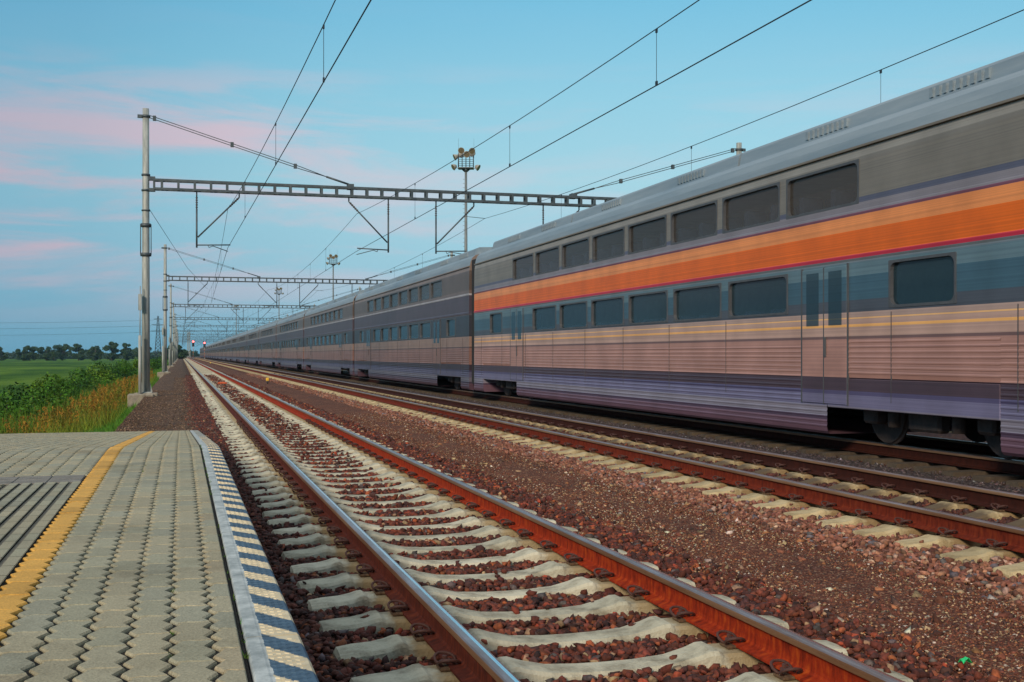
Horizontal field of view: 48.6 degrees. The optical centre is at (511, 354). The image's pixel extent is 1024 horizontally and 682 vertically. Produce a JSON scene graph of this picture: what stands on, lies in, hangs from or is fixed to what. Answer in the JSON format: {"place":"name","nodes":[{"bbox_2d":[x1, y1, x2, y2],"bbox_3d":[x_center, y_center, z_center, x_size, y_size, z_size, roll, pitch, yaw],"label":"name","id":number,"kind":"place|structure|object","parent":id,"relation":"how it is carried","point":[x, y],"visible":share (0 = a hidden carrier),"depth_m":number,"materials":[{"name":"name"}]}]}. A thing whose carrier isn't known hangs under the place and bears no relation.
{"place":"outdoors","nodes":[
{"label":"outdoors","id":0,"kind":"place"},
{"bbox_2d":[0,359,156,398],"bbox_3d":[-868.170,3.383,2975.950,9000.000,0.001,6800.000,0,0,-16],"label":"field","id":1,"kind":"structure","parent":0,"point":[13,371],"depth_m":277.30,"materials":[{"name":"green plant"}]},
{"bbox_2d":[35,346,55,360],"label":"tree","id":2,"kind":"object","parent":1,"relation":"on","point":[47,354],"visible":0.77,"depth_m":642.42,"materials":[{"name":"green plant"}]},
{"bbox_2d":[52,344,71,359],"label":"tree","id":3,"kind":"object","parent":1,"relation":"on","point":[62,351],"visible":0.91,"depth_m":656.16,"materials":[{"name":"green plant"}]},
{"bbox_2d":[68,343,84,360],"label":"tree","id":4,"kind":"object","parent":1,"relation":"on","point":[78,348],"visible":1,"depth_m":648.73,"materials":[{"name":"green plant"}]},
{"bbox_2d":[71,378,99,397],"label":"bush","id":5,"kind":"object","parent":1,"relation":"on","point":[81,386],"visible":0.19,"depth_m":69.12,"materials":[{"name":"green plant"}]},
{"bbox_2d":[14,316,162,357],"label":"transmission pylon","id":6,"kind":"object","parent":1,"relation":"on","point":[159,330],"visible":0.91,"depth_m":898.23,"materials":[{"name":"metal"}]},
{"bbox_2d":[86,346,103,360],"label":"tree","id":7,"kind":"object","parent":1,"relation":"on","point":[98,353],"visible":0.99,"depth_m":648.59,"materials":[{"name":"green plant"}]},
{"bbox_2d":[0,347,199,358],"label":"distant wood","id":8,"kind":"object","parent":1,"relation":"on","point":[12,355],"visible":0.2,"depth_m":877.91,"materials":[{"name":"green plant"}]},
{"bbox_2d":[102,341,119,360],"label":"tree","id":9,"kind":"object","parent":1,"relation":"on","point":[113,349],"visible":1,"depth_m":633.46,"materials":[{"name":"green plant"}]},
{"bbox_2d":[120,343,134,360],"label":"tree","id":10,"kind":"object","parent":1,"relation":"on","point":[126,353],"visible":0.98,"depth_m":638.15,"materials":[{"name":"green plant"}]},
{"bbox_2d":[0,430,318,681],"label":"platform","id":11,"kind":"structure","parent":1,"relation":"on","point":[85,596],"depth_m":4.19,"materials":[{"name":"concrete"}]},
{"bbox_2d":[0,368,156,433],"bbox_3d":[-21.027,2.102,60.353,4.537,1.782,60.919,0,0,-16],"label":"tall grass","id":12,"kind":"structure","parent":0,"point":[88,420],"depth_m":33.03,"materials":[{"name":"green plant"}]},
{"bbox_2d":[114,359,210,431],"bbox_3d":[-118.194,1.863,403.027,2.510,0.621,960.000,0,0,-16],"label":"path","id":13,"kind":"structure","parent":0,"point":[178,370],"depth_m":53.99,"materials":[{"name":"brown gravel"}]},
{"bbox_2d":[115,377,230,450],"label":"gravel","id":14,"kind":"structure","parent":0,"point":[144,403],"depth_m":30.07,"materials":[{"name":"brown gravel"}]},
{"bbox_2d":[0,0,1023,353],"label":"sky","id":15,"kind":"structure","parent":0,"point":[413,79],"materials":[{"name":"blue"}]},
{"bbox_2d":[183,359,964,681],"bbox_3d":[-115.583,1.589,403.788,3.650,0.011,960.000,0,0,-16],"label":"trackbed","id":16,"kind":"structure","parent":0,"point":[759,671],"depth_m":6.23,"materials":[{"name":"gravel"}]},
{"bbox_2d":[183,358,221,372],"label":"distant sleepers","id":17,"kind":"object","parent":16,"relation":"on","point":[199,368],"visible":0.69,"depth_m":134.56,"materials":[{"name":"concrete"}]},
{"bbox_2d":[184,358,520,681],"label":"rail","id":18,"kind":"object","parent":17,"relation":"on","point":[479,661],"visible":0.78,"depth_m":6.80,"materials":[{"name":"metal"}]},
{"bbox_2d":[186,357,903,681],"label":"rail","id":19,"kind":"object","parent":17,"relation":"on","point":[767,641],"visible":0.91,"depth_m":6.85,"materials":[{"name":"metal"}]},
{"bbox_2d":[223,429,359,437],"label":"sleeper","id":20,"kind":"object","parent":16,"relation":"on","point":[247,431],"visible":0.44,"depth_m":21.66,"materials":[{"name":"concrete"}]},
{"bbox_2d":[225,433,369,442],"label":"sleeper","id":21,"kind":"object","parent":16,"relation":"on","point":[322,438],"visible":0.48,"depth_m":20.62,"materials":[{"name":"concrete"}]},
{"bbox_2d":[227,435,375,444],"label":"sleeper","id":22,"kind":"object","parent":16,"relation":"on","point":[328,440],"visible":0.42,"depth_m":19.98,"materials":[{"name":"concrete"}]},
{"bbox_2d":[228,438,380,447],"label":"sleeper","id":23,"kind":"object","parent":16,"relation":"on","point":[275,443],"visible":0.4,"depth_m":19.33,"materials":[{"name":"concrete"}]},
{"bbox_2d":[229,440,384,450],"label":"sleeper","id":24,"kind":"object","parent":16,"relation":"on","point":[348,442],"visible":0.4,"depth_m":18.79,"materials":[{"name":"concrete"}]},
{"bbox_2d":[231,443,392,453],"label":"sleeper","id":25,"kind":"object","parent":16,"relation":"on","point":[344,448],"visible":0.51,"depth_m":18.22,"materials":[{"name":"concrete"}]},
{"bbox_2d":[233,446,399,456],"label":"sleeper","id":26,"kind":"object","parent":16,"relation":"on","point":[286,452],"visible":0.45,"depth_m":17.62,"materials":[{"name":"concrete"}]},
{"bbox_2d":[235,449,406,460],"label":"sleeper","id":27,"kind":"object","parent":16,"relation":"on","point":[356,454],"visible":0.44,"depth_m":17.10,"materials":[{"name":"concrete"}]},
{"bbox_2d":[236,452,414,464],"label":"sleeper","id":28,"kind":"object","parent":16,"relation":"on","point":[360,458],"visible":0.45,"depth_m":16.50,"materials":[{"name":"concrete"}]},
{"bbox_2d":[238,455,422,468],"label":"sleeper","id":29,"kind":"object","parent":16,"relation":"on","point":[364,463],"visible":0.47,"depth_m":15.94,"materials":[{"name":"concrete"}]},
{"bbox_2d":[241,459,432,472],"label":"sleeper","id":30,"kind":"object","parent":16,"relation":"on","point":[373,466],"visible":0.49,"depth_m":15.38,"materials":[{"name":"concrete"}]},
{"bbox_2d":[242,463,440,477],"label":"sleeper","id":31,"kind":"object","parent":16,"relation":"on","point":[381,470],"visible":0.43,"depth_m":14.79,"materials":[{"name":"concrete"}]},
{"bbox_2d":[245,467,451,483],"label":"sleeper","id":32,"kind":"object","parent":16,"relation":"on","point":[390,474],"visible":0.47,"depth_m":14.21,"materials":[{"name":"concrete"}]},
{"bbox_2d":[249,471,463,488],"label":"sleeper","id":33,"kind":"object","parent":16,"relation":"on","point":[277,483],"visible":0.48,"depth_m":13.62,"materials":[{"name":"concrete"}]},
{"bbox_2d":[251,477,475,494],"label":"sleeper","id":34,"kind":"object","parent":16,"relation":"on","point":[406,485],"visible":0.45,"depth_m":13.02,"materials":[{"name":"concrete"}]},
{"bbox_2d":[254,482,487,501],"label":"sleeper","id":35,"kind":"object","parent":16,"relation":"on","point":[412,492],"visible":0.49,"depth_m":12.46,"materials":[{"name":"concrete"}]},
{"bbox_2d":[257,488,501,508],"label":"sleeper","id":36,"kind":"object","parent":16,"relation":"on","point":[431,498],"visible":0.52,"depth_m":11.94,"materials":[{"name":"concrete"}]},
{"bbox_2d":[262,495,519,517],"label":"sleeper","id":37,"kind":"object","parent":16,"relation":"on","point":[436,506],"visible":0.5,"depth_m":11.32,"materials":[{"name":"concrete"}]},
{"bbox_2d":[267,502,536,525],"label":"sleeper","id":38,"kind":"object","parent":16,"relation":"on","point":[314,517],"visible":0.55,"depth_m":10.76,"materials":[{"name":"concrete"}]},
{"bbox_2d":[271,510,555,536],"bbox_3d":[-0.854,1.601,10.299,2.600,0.309,0.320,0,0,-16],"label":"sleeper","id":39,"kind":"object","parent":16,"relation":"on","point":[321,527],"visible":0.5,"depth_m":10.21,"materials":[{"name":"concrete"}]},
{"bbox_2d":[277,519,578,545],"bbox_3d":[-0.682,1.596,9.722,2.600,0.309,0.320,0,0,-16],"label":"sleeper","id":40,"kind":"object","parent":16,"relation":"on","point":[482,532],"visible":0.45,"depth_m":9.61,"materials":[{"name":"concrete"}]},
{"bbox_2d":[281,529,600,559],"bbox_3d":[-0.533,1.596,9.153,2.600,0.309,0.320,0,0,-16],"label":"sleeper","id":41,"kind":"object","parent":16,"relation":"on","point":[340,550],"visible":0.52,"depth_m":9.04,"materials":[{"name":"concrete"}]},
{"bbox_2d":[290,540,626,575],"bbox_3d":[-0.357,1.597,8.573,2.600,0.309,0.320,0,0,-16],"label":"sleeper","id":42,"kind":"object","parent":16,"relation":"on","point":[349,564],"visible":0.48,"depth_m":8.46,"materials":[{"name":"concrete"}]},
{"bbox_2d":[296,553,658,593],"bbox_3d":[-0.198,1.596,7.994,2.600,0.309,0.320,0,0,-16],"label":"sleeper","id":43,"kind":"object","parent":16,"relation":"on","point":[552,569],"visible":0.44,"depth_m":7.87,"materials":[{"name":"concrete"}]},
{"bbox_2d":[307,568,695,611],"bbox_3d":[-0.023,1.596,7.417,2.600,0.309,0.320,0,0,-16],"label":"sleeper","id":44,"kind":"object","parent":16,"relation":"on","point":[574,586],"visible":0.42,"depth_m":7.30,"materials":[{"name":"concrete"}]},
{"bbox_2d":[319,585,735,633],"bbox_3d":[0.143,1.597,6.846,2.600,0.309,0.320,0,0,-16],"label":"sleeper","id":45,"kind":"object","parent":16,"relation":"on","point":[395,620],"visible":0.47,"depth_m":6.75,"materials":[{"name":"concrete"}]},
{"bbox_2d":[333,605,788,661],"bbox_3d":[0.327,1.598,6.271,2.600,0.309,0.320,0,0,-16],"label":"sleeper","id":46,"kind":"object","parent":16,"relation":"on","point":[397,645],"visible":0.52,"depth_m":6.17,"materials":[{"name":"concrete"}]},
{"bbox_2d":[185,374,1001,681],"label":"ballast","id":47,"kind":"structure","parent":16,"relation":"on","point":[633,546],"depth_m":7.58,"materials":[{"name":"gravel"}]},
{"bbox_2d":[350,630,847,681],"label":"sleeper","id":48,"kind":"object","parent":16,"relation":"on","point":[726,653],"visible":0.49,"depth_m":5.64,"materials":[{"name":"concrete"}]},
{"bbox_2d":[724,659,912,681],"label":"sleeper","id":49,"kind":"object","parent":16,"relation":"on","point":[782,675],"visible":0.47,"depth_m":5.30,"materials":[{"name":"concrete"}]},
{"bbox_2d":[191,357,1008,588],"bbox_3d":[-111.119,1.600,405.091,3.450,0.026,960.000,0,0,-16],"label":"trackbed","id":50,"kind":"structure","parent":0,"point":[987,578],"depth_m":10.13,"materials":[{"name":"brown gravel"}]},
{"bbox_2d":[195,358,280,374],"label":"distant sleepers","id":51,"kind":"object","parent":50,"relation":"on","point":[243,370],"visible":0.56,"depth_m":125.02,"materials":[{"name":"concrete"}]},
{"bbox_2d":[511,433,623,442],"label":"sleeper","id":52,"kind":"object","parent":50,"relation":"on","point":[612,437],"visible":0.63,"depth_m":20.39,"materials":[{"name":"concrete"}]},
{"bbox_2d":[520,435,635,444],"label":"sleeper","id":53,"kind":"object","parent":50,"relation":"on","point":[619,441],"visible":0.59,"depth_m":19.81,"materials":[{"name":"concrete"}]},
{"bbox_2d":[530,438,655,448],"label":"sleeper","id":54,"kind":"object","parent":50,"relation":"on","point":[637,442],"visible":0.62,"depth_m":19.22,"materials":[{"name":"concrete"}]},
{"bbox_2d":[540,440,663,450],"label":"sleeper","id":55,"kind":"object","parent":50,"relation":"on","point":[557,448],"visible":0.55,"depth_m":18.64,"materials":[{"name":"concrete"}]},
{"bbox_2d":[188,357,1023,681],"bbox_3d":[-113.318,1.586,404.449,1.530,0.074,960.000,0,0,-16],"label":"walkway","id":56,"kind":"structure","parent":50,"relation":"on","point":[340,409],"depth_m":8.51,"materials":[{"name":"brown gravel"}]},
{"bbox_2d":[198,357,1023,493],"bbox_3d":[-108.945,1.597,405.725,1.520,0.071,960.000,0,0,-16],"label":"railway track","id":57,"kind":"structure","parent":50,"relation":"on","point":[839,461],"depth_m":18.28,"materials":[{"name":"brown metal"}]},
{"bbox_2d":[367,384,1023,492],"bbox_3d":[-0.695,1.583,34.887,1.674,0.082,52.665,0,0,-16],"label":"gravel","id":58,"kind":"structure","parent":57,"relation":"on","point":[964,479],"depth_m":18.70,"materials":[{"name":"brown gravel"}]},
{"bbox_2d":[551,443,678,455],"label":"sleeper","id":59,"kind":"object","parent":50,"relation":"on","point":[666,447],"visible":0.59,"depth_m":18.05,"materials":[{"name":"concrete"}]},
{"bbox_2d":[564,446,696,456],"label":"sleeper","id":60,"kind":"object","parent":50,"relation":"on","point":[670,452],"visible":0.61,"depth_m":17.51,"materials":[{"name":"concrete"}]},
{"bbox_2d":[245,373,1023,606],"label":"ballast","id":61,"kind":"structure","parent":50,"relation":"on","point":[958,571],"depth_m":11.26,"materials":[{"name":"gravel"}]},
{"bbox_2d":[578,449,713,461],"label":"sleeper","id":62,"kind":"object","parent":50,"relation":"on","point":[609,457],"visible":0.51,"depth_m":16.91,"materials":[{"name":"concrete"}]},
{"bbox_2d":[592,452,733,464],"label":"sleeper","id":63,"kind":"object","parent":50,"relation":"on","point":[704,458],"visible":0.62,"depth_m":16.34,"materials":[{"name":"concrete"}]},
{"bbox_2d":[607,455,753,469],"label":"sleeper","id":64,"kind":"object","parent":50,"relation":"on","point":[637,464],"visible":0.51,"depth_m":15.79,"materials":[{"name":"concrete"}]},
{"bbox_2d":[623,459,775,473],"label":"sleeper","id":65,"kind":"object","parent":50,"relation":"on","point":[755,465],"visible":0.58,"depth_m":15.19,"materials":[{"name":"concrete"}]},
{"bbox_2d":[641,463,799,477],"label":"sleeper","id":66,"kind":"object","parent":50,"relation":"on","point":[764,471],"visible":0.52,"depth_m":14.62,"materials":[{"name":"concrete"}]},
{"bbox_2d":[661,468,825,483],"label":"sleeper","id":67,"kind":"object","parent":50,"relation":"on","point":[694,477],"visible":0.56,"depth_m":14.02,"materials":[{"name":"concrete"}]},
{"bbox_2d":[680,472,852,489],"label":"sleeper","id":68,"kind":"object","parent":50,"relation":"on","point":[719,484],"visible":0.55,"depth_m":13.46,"materials":[{"name":"concrete"}]},
{"bbox_2d":[702,477,882,495],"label":"sleeper","id":69,"kind":"object","parent":50,"relation":"on","point":[846,486],"visible":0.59,"depth_m":12.88,"materials":[{"name":"concrete"}]},
{"bbox_2d":[728,483,914,501],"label":"sleeper","id":70,"kind":"object","parent":50,"relation":"on","point":[765,496],"visible":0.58,"depth_m":12.34,"materials":[{"name":"concrete"}]},
{"bbox_2d":[752,489,947,510],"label":"sleeper","id":71,"kind":"object","parent":50,"relation":"on","point":[902,498],"visible":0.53,"depth_m":11.73,"materials":[{"name":"concrete"}]},
{"bbox_2d":[783,495,984,519],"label":"sleeper","id":72,"kind":"object","parent":50,"relation":"on","point":[831,511],"visible":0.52,"depth_m":11.13,"materials":[{"name":"concrete"}]},
{"bbox_2d":[815,503,1023,527],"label":"sleeper","id":73,"kind":"object","parent":50,"relation":"on","point":[994,513],"visible":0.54,"depth_m":10.57,"materials":[{"name":"concrete"}]},
{"bbox_2d":[852,517,1023,538],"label":"sleeper","id":74,"kind":"object","parent":50,"relation":"on","point":[885,530],"visible":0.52,"depth_m":9.90,"materials":[{"name":"concrete"}]},
{"bbox_2d":[895,527,981,550],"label":"sleeper","id":75,"kind":"object","parent":50,"relation":"on","point":[944,539],"visible":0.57,"depth_m":9.32,"materials":[{"name":"concrete"}]},
{"bbox_2d":[939,539,1023,563],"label":"sleeper","id":76,"kind":"object","parent":50,"relation":"on","point":[977,553],"visible":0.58,"depth_m":8.74,"materials":[{"name":"concrete"}]},
{"bbox_2d":[992,561,1023,577],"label":"sleeper","id":77,"kind":"object","parent":50,"relation":"on","point":[1008,571],"visible":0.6,"depth_m":8.13,"materials":[{"name":"concrete"}]},
{"bbox_2d":[199,357,1005,484],"bbox_3d":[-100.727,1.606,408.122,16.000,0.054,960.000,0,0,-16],"label":"trackbed","id":78,"kind":"structure","parent":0,"point":[962,437],"depth_m":22.20,"materials":[{"name":"brown gravel"}]},
{"bbox_2d":[174,313,288,361],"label":"overhead line gantry","id":79,"kind":"object","parent":78,"relation":"on","point":[175,325],"visible":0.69,"depth_m":254.81,"materials":[{"name":"metal"}]},
{"bbox_2d":[172,302,315,364],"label":"overhead line gantry","id":80,"kind":"object","parent":78,"relation":"on","point":[173,361],"visible":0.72,"depth_m":201.95,"materials":[{"name":"metal"}]},
{"bbox_2d":[167,284,360,368],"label":"overhead line gantry","id":81,"kind":"object","parent":78,"relation":"on","point":[170,341],"visible":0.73,"depth_m":149.30,"materials":[{"name":"metal"}]},
{"bbox_2d":[157,244,454,378],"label":"overhead line gantry","id":82,"kind":"object","parent":78,"relation":"on","point":[164,347],"visible":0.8,"depth_m":96.58,"materials":[{"name":"metal"}]},
{"bbox_2d":[224,361,1023,487],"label":"shaded sleepers","id":83,"kind":"object","parent":78,"relation":"on","point":[1012,480],"visible":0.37,"depth_m":19.95,"materials":[{"name":"concrete"}]},
{"bbox_2d":[201,357,1023,475],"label":"rail","id":84,"kind":"object","parent":83,"relation":"on","point":[1002,465],"visible":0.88,"depth_m":20.04,"materials":[{"name":"metal"}]},
{"bbox_2d":[200,52,1023,459],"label":"passenger train","id":85,"kind":"object","parent":84,"relation":"on","point":[858,272],"visible":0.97,"depth_m":18.89,"materials":[{"name":"metal"}]},
{"bbox_2d":[220,359,1023,459],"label":"rail","id":86,"kind":"object","parent":83,"relation":"on","point":[951,445],"visible":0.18,"depth_m":18.89,"materials":[{"name":"metal"}]},
{"bbox_3d":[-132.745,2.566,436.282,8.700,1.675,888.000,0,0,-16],"label":"embankment","id":87,"kind":"structure","parent":0,"visible":0},
{"bbox_2d":[0,382,33,404],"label":"bush","id":88,"kind":"object","parent":87,"relation":"on","point":[10,388],"visible":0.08,"depth_m":51.55,"materials":[{"name":"green plant"}]},
{"bbox_2d":[0,390,50,423],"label":"bush","id":89,"kind":"object","parent":87,"relation":"on","point":[4,406],"visible":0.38,"depth_m":40.36,"materials":[{"name":"green plant"}]},
{"bbox_2d":[0,385,70,417],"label":"bush","id":90,"kind":"object","parent":87,"relation":"on","point":[28,396],"visible":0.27,"depth_m":47.26,"materials":[{"name":"green plant"}]},
{"bbox_2d":[20,371,66,398],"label":"bush","id":91,"kind":"object","parent":87,"relation":"on","point":[40,383],"visible":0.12,"depth_m":63.88,"materials":[{"name":"green plant"}]},
{"bbox_2d":[32,374,87,403],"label":"bush","id":92,"kind":"object","parent":87,"relation":"on","point":[49,391],"visible":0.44,"depth_m":57.56,"materials":[{"name":"green plant"}]},
{"bbox_2d":[46,367,109,392],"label":"bush","id":93,"kind":"object","parent":87,"relation":"on","point":[82,375],"visible":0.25,"depth_m":77.44,"materials":[{"name":"green plant"}]},
{"bbox_2d":[73,363,122,385],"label":"bush","id":94,"kind":"object","parent":87,"relation":"on","point":[104,376],"visible":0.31,"depth_m":88.32,"materials":[{"name":"green plant"}]},
{"bbox_2d":[77,361,131,381],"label":"bush","id":95,"kind":"object","parent":87,"relation":"on","point":[120,374],"visible":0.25,"depth_m":99.90,"materials":[{"name":"green plant"}]},
{"bbox_2d":[63,387,151,431],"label":"bank grass","id":96,"kind":"structure","parent":87,"relation":"on","point":[114,425],"depth_m":31.84,"materials":[{"name":"green plant"}]},
{"bbox_2d":[106,359,141,377],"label":"bush","id":97,"kind":"object","parent":87,"relation":"on","point":[126,368],"visible":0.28,"depth_m":113.08,"materials":[{"name":"green plant"}]},
{"bbox_2d":[127,108,745,406],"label":"overhead line gantry","id":98,"kind":"object","parent":87,"relation":"on","point":[144,388],"visible":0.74,"depth_m":43.75,"materials":[{"name":"metal"}]},
{"bbox_2d":[184,0,371,346],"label":"overhead line","id":99,"kind":"object","parent":98,"relation":"hanging from","point":[323,27],"visible":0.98,"depth_m":19.41,"materials":[{"name":"grey metal"}]},
{"bbox_2d":[203,0,811,341],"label":"overhead line","id":100,"kind":"object","parent":98,"relation":"hanging from","point":[656,81],"visible":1,"depth_m":19.63,"materials":[{"name":"grey metal"}]},
{"bbox_2d":[230,9,1023,334],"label":"overhead line","id":101,"kind":"object","parent":98,"relation":"hanging from","point":[708,139],"visible":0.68,"depth_m":24.11,"materials":[{"name":"grey metal"}]},
{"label":"sleeper","id":102,"kind":"object","parent":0,"visible":0},
{"bbox_2d":[193,357,1023,552],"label":"rail","id":103,"kind":"object","parent":102,"relation":"on","point":[969,528],"visible":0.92,"depth_m":12.14,"materials":[{"name":"metal"}]},
{"bbox_2d":[196,357,1023,513],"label":"rail","id":104,"kind":"object","parent":102,"relation":"on","point":[983,497],"visible":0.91,"depth_m":15.17,"materials":[{"name":"metal"}]},
{"bbox_3d":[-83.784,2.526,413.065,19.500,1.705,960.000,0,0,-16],"label":"far embankment","id":105,"kind":"structure","parent":0,"visible":0},
{"bbox_2d":[451,139,480,252],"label":"floodlight mast","id":106,"kind":"object","parent":105,"relation":"on","point":[471,153],"visible":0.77,"depth_m":110.37,"materials":[{"name":"metal"}]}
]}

